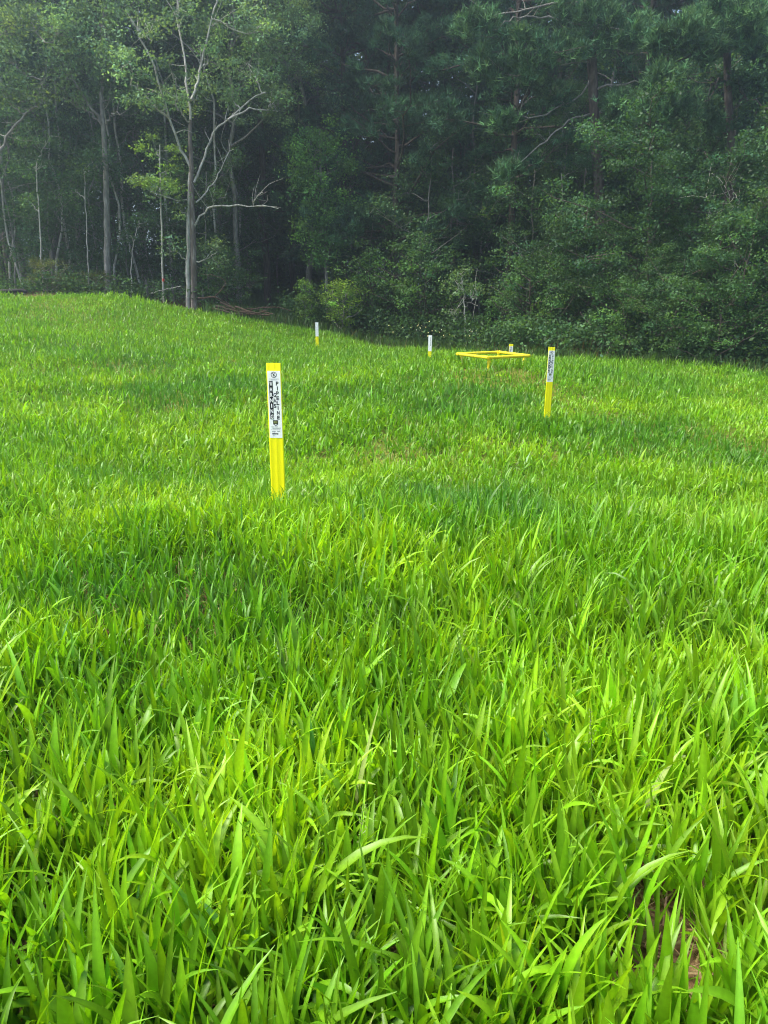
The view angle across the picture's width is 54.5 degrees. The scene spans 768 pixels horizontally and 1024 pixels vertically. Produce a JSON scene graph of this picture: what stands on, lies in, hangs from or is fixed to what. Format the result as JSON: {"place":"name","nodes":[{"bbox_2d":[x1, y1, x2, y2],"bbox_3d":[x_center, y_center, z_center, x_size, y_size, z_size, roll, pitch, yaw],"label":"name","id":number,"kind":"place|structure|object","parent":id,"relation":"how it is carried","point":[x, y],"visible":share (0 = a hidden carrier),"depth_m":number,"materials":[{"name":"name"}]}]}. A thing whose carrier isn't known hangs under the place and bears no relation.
{"place":"outdoors","nodes":[
{"label":"outdoors","id":0,"kind":"place"},
{"bbox_2d":[0,290,767,1023],"bbox_3d":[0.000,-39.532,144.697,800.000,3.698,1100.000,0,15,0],"label":"ground","id":1,"kind":"structure","parent":0,"point":[652,902],"depth_m":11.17,"materials":[{"name":"green plant"}]},
{"bbox_2d":[0,0,51,293],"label":"slim tree","id":2,"kind":"object","parent":1,"relation":"on","point":[6,230],"visible":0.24,"depth_m":28.80,"materials":[{"name":"green plant"}]},
{"bbox_2d":[0,64,58,218],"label":"understory tree","id":3,"kind":"object","parent":1,"relation":"on","point":[7,186],"visible":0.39,"depth_m":29.68,"materials":[{"name":"green plant"}]},
{"bbox_2d":[0,0,62,152],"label":"leaning tree","id":4,"kind":"object","parent":1,"relation":"on","point":[38,98],"visible":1,"depth_m":25.44,"materials":[{"name":"green plant"}]},
{"bbox_2d":[0,0,83,292],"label":"slim tree","id":5,"kind":"object","parent":1,"relation":"on","point":[62,227],"visible":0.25,"depth_m":28.71,"materials":[{"name":"green plant"}]},
{"bbox_2d":[0,95,83,270],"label":"understory tree","id":6,"kind":"object","parent":1,"relation":"on","point":[2,222],"visible":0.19,"depth_m":31.25,"materials":[{"name":"green plant"}]},
{"bbox_2d":[1,112,83,290],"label":"sapling","id":7,"kind":"object","parent":1,"relation":"on","point":[31,165],"visible":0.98,"depth_m":27.06,"materials":[{"name":"green plant"}]},
{"bbox_2d":[0,48,88,288],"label":"understory tree","id":8,"kind":"object","parent":1,"relation":"on","point":[34,238],"visible":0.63,"depth_m":29.19,"materials":[{"name":"green plant"}]},
{"bbox_2d":[0,0,88,291],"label":"hardwood tree","id":9,"kind":"object","parent":1,"relation":"on","point":[44,111],"visible":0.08,"depth_m":30.87,"materials":[{"name":"green plant"}]},
{"bbox_2d":[24,255,70,292],"bbox_3d":[-12.317,-8.668,27.247,1.776,1.397,1.890,0,15,0],"label":"shrub","id":10,"kind":"object","parent":1,"relation":"on","point":[36,263],"visible":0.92,"depth_m":27.17,"materials":[{"name":"green plant"}]},
{"bbox_2d":[0,0,95,280],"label":"hardwood tree","id":11,"kind":"object","parent":1,"relation":"on","point":[57,236],"visible":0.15,"depth_m":31.21,"materials":[{"name":"green plant"}]},
{"bbox_2d":[1,0,98,290],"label":"slim tree","id":12,"kind":"object","parent":1,"relation":"on","point":[64,229],"visible":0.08,"depth_m":30.16,"materials":[{"name":"green plant"}]},
{"bbox_2d":[0,87,103,291],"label":"understory tree","id":13,"kind":"object","parent":1,"relation":"on","point":[35,215],"visible":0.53,"depth_m":30.05,"materials":[{"name":"green plant"}]},
{"bbox_2d":[0,77,103,291],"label":"understory tree","id":14,"kind":"object","parent":1,"relation":"on","point":[15,146],"visible":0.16,"depth_m":33.42,"materials":[{"name":"green plant"}]},
{"bbox_2d":[0,26,146,283],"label":"understory tree","id":15,"kind":"object","parent":1,"relation":"on","point":[23,188],"visible":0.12,"depth_m":33.58,"materials":[{"name":"green plant"}]},
{"bbox_2d":[0,0,152,295],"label":"forked tree","id":16,"kind":"object","parent":1,"relation":"on","point":[58,22],"visible":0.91,"depth_m":26.88,"materials":[{"name":"green plant"}]},
{"bbox_2d":[6,76,158,277],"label":"understory tree","id":17,"kind":"object","parent":1,"relation":"on","point":[67,122],"visible":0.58,"depth_m":29.66,"materials":[{"name":"green plant"}]},
{"bbox_2d":[54,144,119,285],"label":"sapling","id":18,"kind":"object","parent":1,"relation":"on","point":[88,175],"visible":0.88,"depth_m":27.76,"materials":[{"name":"green plant"}]},
{"bbox_2d":[32,0,148,291],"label":"slim tree","id":19,"kind":"object","parent":1,"relation":"on","point":[95,94],"visible":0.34,"depth_m":28.59,"materials":[{"name":"green plant"}]},
{"bbox_2d":[11,0,169,292],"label":"pine tree","id":20,"kind":"object","parent":1,"relation":"on","point":[110,184],"visible":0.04,"depth_m":36.38,"materials":[{"name":"green plant"}]},
{"bbox_2d":[76,270,114,294],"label":"shrub","id":21,"kind":"object","parent":1,"relation":"on","point":[95,278],"visible":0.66,"depth_m":28.18,"materials":[{"name":"green plant"}]},
{"bbox_2d":[2,0,195,291],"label":"hardwood tree","id":22,"kind":"object","parent":1,"relation":"on","point":[79,232],"visible":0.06,"depth_m":33.44,"materials":[{"name":"green plant"}]},
{"bbox_2d":[18,83,210,285],"bbox_3d":[-11.116,-13.189,30.002,7.248,8.800,6.557,-13,20,-39],"label":"understory tree","id":23,"kind":"object","parent":1,"relation":"on","point":[92,200],"visible":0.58,"depth_m":29.94,"materials":[{"name":"green plant"}]},
{"bbox_2d":[41,0,191,286],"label":"slim tree","id":24,"kind":"object","parent":1,"relation":"on","point":[121,192],"visible":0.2,"depth_m":29.72,"materials":[{"name":"green plant"}]},
{"bbox_2d":[106,211,159,296],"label":"sapling","id":25,"kind":"object","parent":1,"relation":"on","point":[138,226],"visible":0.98,"depth_m":28.12,"materials":[{"name":"green plant"}]},
{"bbox_2d":[53,14,228,295],"bbox_3d":[-10.162,-14.969,32.053,7.087,11.171,7.813,-12,19,-37],"label":"understory tree","id":26,"kind":"object","parent":1,"relation":"on","point":[136,245],"visible":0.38,"depth_m":31.13,"materials":[{"name":"green plant"}]},
{"bbox_2d":[5,0,284,293],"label":"hardwood tree","id":27,"kind":"object","parent":1,"relation":"on","point":[136,136],"visible":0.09,"depth_m":32.58,"materials":[{"name":"green plant"}]},
{"bbox_2d":[124,128,190,302],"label":"sapling","id":28,"kind":"object","parent":1,"relation":"on","point":[169,183],"visible":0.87,"depth_m":26.64,"materials":[{"name":"green plant"}]},
{"bbox_2d":[106,0,211,297],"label":"slim tree","id":29,"kind":"object","parent":1,"relation":"on","point":[190,41],"visible":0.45,"depth_m":29.58,"materials":[{"name":"green plant"}]},
{"bbox_2d":[81,21,248,295],"bbox_3d":[-9.403,-15.758,32.966,8.464,12.102,7.678,-11,19,-35],"label":"understory tree","id":30,"kind":"object","parent":1,"relation":"on","point":[136,131],"visible":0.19,"depth_m":31.80,"materials":[{"name":"green plant"}]},
{"bbox_2d":[92,7,290,295],"bbox_3d":[-9.806,-23.387,38.608,15.996,23.505,12.739,15,21,43],"label":"hardwood tree","id":31,"kind":"object","parent":1,"relation":"on","point":[179,138],"visible":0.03,"depth_m":39.44,"materials":[{"name":"green plant"}]},
{"bbox_2d":[79,0,308,293],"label":"hardwood tree","id":32,"kind":"object","parent":1,"relation":"on","point":[221,173],"visible":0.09,"depth_m":33.40,"materials":[{"name":"green plant"}]},
{"bbox_2d":[136,146,253,299],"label":"understory tree","id":33,"kind":"object","parent":1,"relation":"on","point":[206,198],"visible":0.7,"depth_m":29.24,"materials":[{"name":"green plant"}]},
{"bbox_2d":[98,0,306,309],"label":"twin trunk tree","id":34,"kind":"object","parent":1,"relation":"on","point":[191,254],"visible":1,"depth_m":26.41,"materials":[{"name":"green plant"}]},
{"bbox_2d":[148,0,260,299],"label":"slim tree","id":35,"kind":"object","parent":1,"relation":"on","point":[189,55],"visible":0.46,"depth_m":29.38,"materials":[{"name":"green plant"}]},
{"bbox_2d":[67,0,346,303],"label":"hardwood tree","id":36,"kind":"object","parent":1,"relation":"on","point":[241,122],"visible":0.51,"depth_m":29.36,"materials":[{"name":"green plant"}]},
{"bbox_2d":[145,70,294,291],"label":"understory tree","id":37,"kind":"object","parent":1,"relation":"on","point":[258,227],"visible":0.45,"depth_m":32.09,"materials":[{"name":"green plant"}]},
{"bbox_2d":[146,20,310,297],"bbox_3d":[-7.063,-15.911,34.663,7.678,12.102,8.464,-4,16,-15],"label":"understory tree","id":38,"kind":"object","parent":1,"relation":"on","point":[249,247],"visible":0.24,"depth_m":34.44,"materials":[{"name":"green plant"}]},
{"bbox_2d":[197,240,266,304],"bbox_3d":[-6.083,-9.552,29.964,2.922,2.729,3.208,-4,16,-13],"label":"shrub","id":39,"kind":"object","parent":1,"relation":"on","point":[218,281],"visible":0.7,"depth_m":29.89,"materials":[{"name":"green plant"}]},
{"bbox_2d":[193,0,274,294],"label":"slim tree","id":40,"kind":"object","parent":1,"relation":"on","point":[224,8],"visible":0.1,"depth_m":32.14,"materials":[{"name":"green plant"}]},
{"bbox_2d":[147,0,337,292],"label":"hardwood tree","id":41,"kind":"object","parent":1,"relation":"on","point":[254,162],"visible":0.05,"depth_m":40.80,"materials":[{"name":"green plant"}]},
{"bbox_2d":[198,274,289,316],"bbox_3d":[-5.203,-7.830,27.354,3.415,1.765,1.218,0,15,0],"label":"brush pile","id":42,"kind":"object","parent":1,"relation":"on","point":[246,311],"visible":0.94,"depth_m":27.47,"materials":[{"name":"brown wood"}]},
{"bbox_2d":[171,0,373,306],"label":"hardwood tree","id":43,"kind":"object","parent":1,"relation":"on","point":[304,103],"visible":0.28,"depth_m":30.63,"materials":[{"name":"green plant"}]},
{"bbox_2d":[266,363,284,499],"bbox_3d":[-0.714,-0.273,5.006,0.096,1.432,0.014,1,15,4],"label":"pipeline marker","id":44,"kind":"object","parent":1,"relation":"on","point":[275,415],"visible":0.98,"depth_m":4.92,"materials":[{"name":"yellow plastic"}]},
{"bbox_2d":[197,1,354,293],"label":"pine tree","id":45,"kind":"object","parent":1,"relation":"on","point":[292,273],"visible":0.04,"depth_m":41.18,"materials":[{"name":"green plant"}]},
{"bbox_2d":[228,127,334,292],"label":"understory tree","id":46,"kind":"object","parent":1,"relation":"on","point":[277,264],"visible":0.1,"depth_m":43.15,"materials":[{"name":"green plant"}]},
{"bbox_2d":[218,1,348,305],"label":"pine tree","id":47,"kind":"object","parent":1,"relation":"on","point":[266,261],"visible":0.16,"depth_m":34.27,"materials":[{"name":"green plant"}]},
{"bbox_2d":[235,47,348,278],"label":"understory tree","id":48,"kind":"object","parent":1,"relation":"on","point":[275,247],"visible":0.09,"depth_m":41.24,"materials":[{"name":"green plant"}]},
{"bbox_2d":[293,277,318,324],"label":"shrub","id":49,"kind":"object","parent":1,"relation":"on","point":[303,297],"visible":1,"depth_m":28.72,"materials":[{"name":"green plant"}]},
{"bbox_2d":[268,113,367,312],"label":"sweetgum tree","id":50,"kind":"object","parent":1,"relation":"on","point":[303,175],"visible":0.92,"depth_m":29.51,"materials":[{"name":"green plant"}]},
{"bbox_2d":[228,0,435,303],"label":"pine tree","id":51,"kind":"object","parent":1,"relation":"on","point":[346,36],"visible":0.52,"depth_m":32.53,"materials":[{"name":"green plant"}]},
{"bbox_2d":[268,103,405,298],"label":"understory tree","id":52,"kind":"object","parent":1,"relation":"on","point":[357,180],"visible":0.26,"depth_m":32.48,"materials":[{"name":"green plant"}]},
{"bbox_2d":[314,277,372,329],"bbox_3d":[-1.580,-7.868,28.573,2.227,2.175,2.002,-6,16,-19],"label":"shrub","id":53,"kind":"object","parent":1,"relation":"on","point":[342,318],"visible":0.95,"depth_m":28.18,"materials":[{"name":"green plant"}]},
{"bbox_2d":[314,192,411,325],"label":"understory tree","id":54,"kind":"object","parent":1,"relation":"on","point":[379,238],"visible":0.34,"depth_m":30.99,"materials":[{"name":"green plant"}]},
{"bbox_2d":[315,235,418,325],"bbox_3d":[-0.788,-8.981,29.805,4.018,3.753,4.411,-3,16,-11],"label":"shrub","id":55,"kind":"object","parent":1,"relation":"on","point":[370,255],"visible":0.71,"depth_m":28.87,"materials":[{"name":"green plant"}]},
{"bbox_2d":[295,0,462,304],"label":"pine tree","id":56,"kind":"object","parent":1,"relation":"on","point":[370,66],"visible":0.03,"depth_m":38.14,"materials":[{"name":"green plant"}]},
{"bbox_2d":[0,147,767,372],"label":"undergrowth","id":57,"kind":"object","parent":1,"relation":"on","point":[523,330],"visible":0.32,"depth_m":27.97,"materials":[{"name":"green plant"}]},
{"bbox_2d":[279,0,489,318],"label":"pine tree","id":58,"kind":"object","parent":1,"relation":"on","point":[425,36],"visible":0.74,"depth_m":29.10,"materials":[{"name":"green plant"}]},
{"bbox_2d":[2,0,767,316],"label":"forest","id":59,"kind":"object","parent":1,"relation":"on","point":[360,55],"visible":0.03,"depth_m":42.91,"materials":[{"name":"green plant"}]},
{"bbox_2d":[304,0,491,297],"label":"pine tree","id":60,"kind":"object","parent":1,"relation":"on","point":[375,191],"visible":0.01,"depth_m":41.67,"materials":[{"name":"green plant"}]},
{"bbox_2d":[354,115,487,330],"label":"understory tree","id":61,"kind":"object","parent":1,"relation":"on","point":[406,188],"visible":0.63,"depth_m":29.00,"materials":[{"name":"green plant"}]},
{"bbox_2d":[365,240,485,340],"bbox_3d":[1.620,-8.541,28.914,4.411,3.753,4.018,-8,17,-26],"label":"shrub","id":62,"kind":"object","parent":1,"relation":"on","point":[411,289],"visible":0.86,"depth_m":28.24,"materials":[{"name":"green plant"}]},
{"bbox_2d":[358,0,554,311],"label":"pine tree","id":63,"kind":"object","parent":1,"relation":"on","point":[414,86],"visible":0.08,"depth_m":34.27,"materials":[{"name":"green plant"}]},
{"bbox_2d":[379,129,543,324],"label":"understory tree","id":64,"kind":"object","parent":1,"relation":"on","point":[443,184],"visible":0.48,"depth_m":30.07,"materials":[{"name":"green plant"}]},
{"bbox_2d":[432,263,491,344],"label":"sapling","id":65,"kind":"object","parent":1,"relation":"on","point":[473,290],"visible":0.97,"depth_m":26.41,"materials":[{"name":"green plant"}]},
{"bbox_2d":[390,66,540,321],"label":"hardwood tree","id":66,"kind":"object","parent":1,"relation":"on","point":[464,88],"visible":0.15,"depth_m":32.19,"materials":[{"name":"green plant"}]},
{"bbox_2d":[388,44,561,323],"bbox_3d":[4.154,-13.466,31.934,7.813,11.171,7.087,10,18,31],"label":"understory tree","id":67,"kind":"object","parent":1,"relation":"on","point":[447,75],"visible":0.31,"depth_m":30.65,"materials":[{"name":"green plant"}]},
{"bbox_2d":[383,0,583,318],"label":"pine tree","id":68,"kind":"object","parent":1,"relation":"on","point":[459,148],"visible":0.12,"depth_m":32.60,"materials":[{"name":"green plant"}]},
{"bbox_2d":[200,291,767,378],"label":"weeds","id":69,"kind":"object","parent":1,"relation":"on","point":[256,297],"visible":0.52,"depth_m":27.25,"materials":[{"name":"green plant"}]},
{"bbox_2d":[456,351,530,368],"bbox_3d":[2.230,-2.890,15.176,1.582,0.709,1.128,-13,20,-39],"label":"guard frame","id":70,"kind":"object","parent":1,"relation":"on","point":[498,357],"visible":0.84,"depth_m":14.87,"materials":[{"name":"yellow paint"}]},
{"bbox_2d":[411,0,611,330],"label":"pine tree","id":71,"kind":"object","parent":1,"relation":"on","point":[430,69],"visible":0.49,"depth_m":27.05,"materials":[{"name":"green plant"}]},
{"bbox_2d":[443,115,592,324],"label":"understory tree","id":72,"kind":"object","parent":1,"relation":"on","point":[547,146],"visible":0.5,"depth_m":28.46,"materials":[{"name":"green plant"}]},
{"bbox_2d":[478,253,589,344],"bbox_3d":[5.509,-7.498,26.612,4.010,3.412,3.653,9,18,29],"label":"shrub","id":73,"kind":"object","parent":1,"relation":"on","point":[507,293],"visible":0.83,"depth_m":26.20,"materials":[{"name":"green plant"}]},
{"bbox_2d":[452,0,645,318],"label":"pine tree","id":74,"kind":"object","parent":1,"relation":"on","point":[556,71],"visible":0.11,"depth_m":31.23,"materials":[{"name":"green plant"}]},
{"bbox_2d":[544,347,554,417],"bbox_3d":[2.372,-1.608,10.759,0.096,1.515,0.014,-1,15,-8],"label":"pipeline marker","id":75,"kind":"object","parent":1,"relation":"on","point":[549,378],"visible":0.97,"depth_m":10.68,"materials":[{"name":"yellow plastic"}]},
{"bbox_2d":[484,148,620,323],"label":"understory tree","id":76,"kind":"object","parent":1,"relation":"on","point":[586,163],"visible":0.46,"depth_m":26.87,"materials":[{"name":"green plant"}]},
{"bbox_2d":[465,0,639,310],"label":"pine tree","id":77,"kind":"object","parent":1,"relation":"on","point":[550,30],"depth_m":39.66,"materials":[{"name":"green plant"}]},
{"bbox_2d":[483,210,632,346],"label":"broadleaf tree","id":78,"kind":"object","parent":1,"relation":"on","point":[558,273],"visible":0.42,"depth_m":25.73,"materials":[{"name":"green plant"}]},
{"bbox_2d":[444,0,673,330],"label":"pine tree","id":79,"kind":"object","parent":1,"relation":"on","point":[483,64],"visible":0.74,"depth_m":24.98,"materials":[{"name":"green plant"}]},
{"bbox_2d":[491,79,638,312],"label":"hardwood tree","id":80,"kind":"object","parent":1,"relation":"on","point":[561,114],"visible":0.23,"depth_m":29.80,"materials":[{"name":"green plant"}]},
{"bbox_2d":[501,0,641,318],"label":"pine tree","id":81,"kind":"object","parent":1,"relation":"on","point":[604,79],"visible":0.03,"depth_m":35.78,"materials":[{"name":"green plant"}]},
{"bbox_2d":[488,134,665,324],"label":"understory tree","id":82,"kind":"object","parent":1,"relation":"on","point":[616,173],"visible":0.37,"depth_m":27.26,"materials":[{"name":"green plant"}]},
{"bbox_2d":[522,39,689,257],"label":"hardwood tree","id":83,"kind":"object","parent":1,"relation":"on","point":[638,58],"visible":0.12,"depth_m":30.66,"materials":[{"name":"green plant"}]},
{"bbox_2d":[519,31,712,312],"bbox_3d":[9.117,-12.451,29.062,7.087,11.171,7.813,-3,16,-11],"label":"understory tree","id":84,"kind":"object","parent":1,"relation":"on","point":[610,87],"visible":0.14,"depth_m":27.84,"materials":[{"name":"green plant"}]},
{"bbox_2d":[487,73,749,345],"bbox_3d":[8.124,-9.079,23.908,9.449,8.055,6.282,-5,16,-17],"label":"broadleaf tree","id":85,"kind":"object","parent":1,"relation":"on","point":[639,142],"visible":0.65,"depth_m":23.10,"materials":[{"name":"green plant"}]},
{"bbox_2d":[544,208,702,343],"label":"broadleaf tree","id":86,"kind":"object","parent":1,"relation":"on","point":[617,238],"visible":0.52,"depth_m":24.49,"materials":[{"name":"green plant"}]},
{"bbox_2d":[580,269,683,355],"bbox_3d":[7.756,-6.060,23.066,3.105,2.900,3.408,1,15,4],"label":"shrub","id":87,"kind":"object","parent":1,"relation":"on","point":[616,326],"visible":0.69,"depth_m":22.82,"materials":[{"name":"green plant"}]},
{"bbox_2d":[546,0,750,331],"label":"pine tree","id":88,"kind":"object","parent":1,"relation":"on","point":[626,65],"visible":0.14,"depth_m":29.80,"materials":[{"name":"green plant"}]},
{"bbox_2d":[551,0,752,257],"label":"pine tree","id":89,"kind":"object","parent":1,"relation":"on","point":[676,4],"visible":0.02,"depth_m":36.76,"materials":[{"name":"green plant"}]},
{"bbox_2d":[598,242,737,359],"bbox_3d":[8.438,-6.258,22.446,3.848,3.656,4.260,-1,15,-3],"label":"bush","id":90,"kind":"object","parent":1,"relation":"on","point":[651,270],"visible":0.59,"depth_m":21.64,"materials":[{"name":"green plant"}]},
{"bbox_2d":[574,50,766,335],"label":"understory tree","id":91,"kind":"object","parent":1,"relation":"on","point":[707,89],"visible":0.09,"depth_m":28.26,"materials":[{"name":"green plant"}]},
{"bbox_2d":[583,124,767,356],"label":"broadleaf tree","id":92,"kind":"object","parent":1,"relation":"on","point":[747,149],"visible":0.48,"depth_m":21.95,"materials":[{"name":"green plant"}]},
{"bbox_2d":[593,0,767,320],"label":"pine tree","id":93,"kind":"object","parent":1,"relation":"on","point":[631,9],"visible":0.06,"depth_m":29.61,"materials":[{"name":"green plant"}]},
{"bbox_2d":[619,0,765,326],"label":"pine tree","id":94,"kind":"object","parent":1,"relation":"on","point":[686,1],"visible":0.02,"depth_m":34.06,"materials":[{"name":"green plant"}]},
{"bbox_2d":[620,179,767,365],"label":"broadleaf tree","id":95,"kind":"object","parent":1,"relation":"on","point":[728,222],"visible":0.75,"depth_m":20.04,"materials":[{"name":"green plant"}]},
{"bbox_2d":[634,126,753,328],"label":"hardwood tree","id":96,"kind":"object","parent":1,"relation":"on","point":[698,179],"visible":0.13,"depth_m":28.24,"materials":[{"name":"green plant"}]},
{"bbox_2d":[628,36,767,331],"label":"understory tree","id":97,"kind":"object","parent":1,"relation":"on","point":[720,66],"visible":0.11,"depth_m":26.74,"materials":[{"name":"green plant"}]},
{"bbox_2d":[633,0,767,351],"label":"pine tree","id":98,"kind":"object","parent":1,"relation":"on","point":[698,26],"visible":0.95,"depth_m":23.04,"materials":[{"name":"green plant"}]},
{"bbox_2d":[649,268,767,362],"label":"shrub","id":99,"kind":"object","parent":1,"relation":"on","point":[742,320],"visible":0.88,"depth_m":20.34,"materials":[{"name":"green plant"}]},
{"bbox_2d":[655,57,767,359],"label":"broadleaf tree","id":100,"kind":"object","parent":1,"relation":"on","point":[764,95],"visible":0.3,"depth_m":23.50,"materials":[{"name":"green plant"}]},
{"bbox_2d":[692,102,767,319],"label":"broadleaf tree","id":101,"kind":"object","parent":1,"relation":"on","point":[712,187],"visible":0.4,"depth_m":21.15,"materials":[{"name":"green plant"}]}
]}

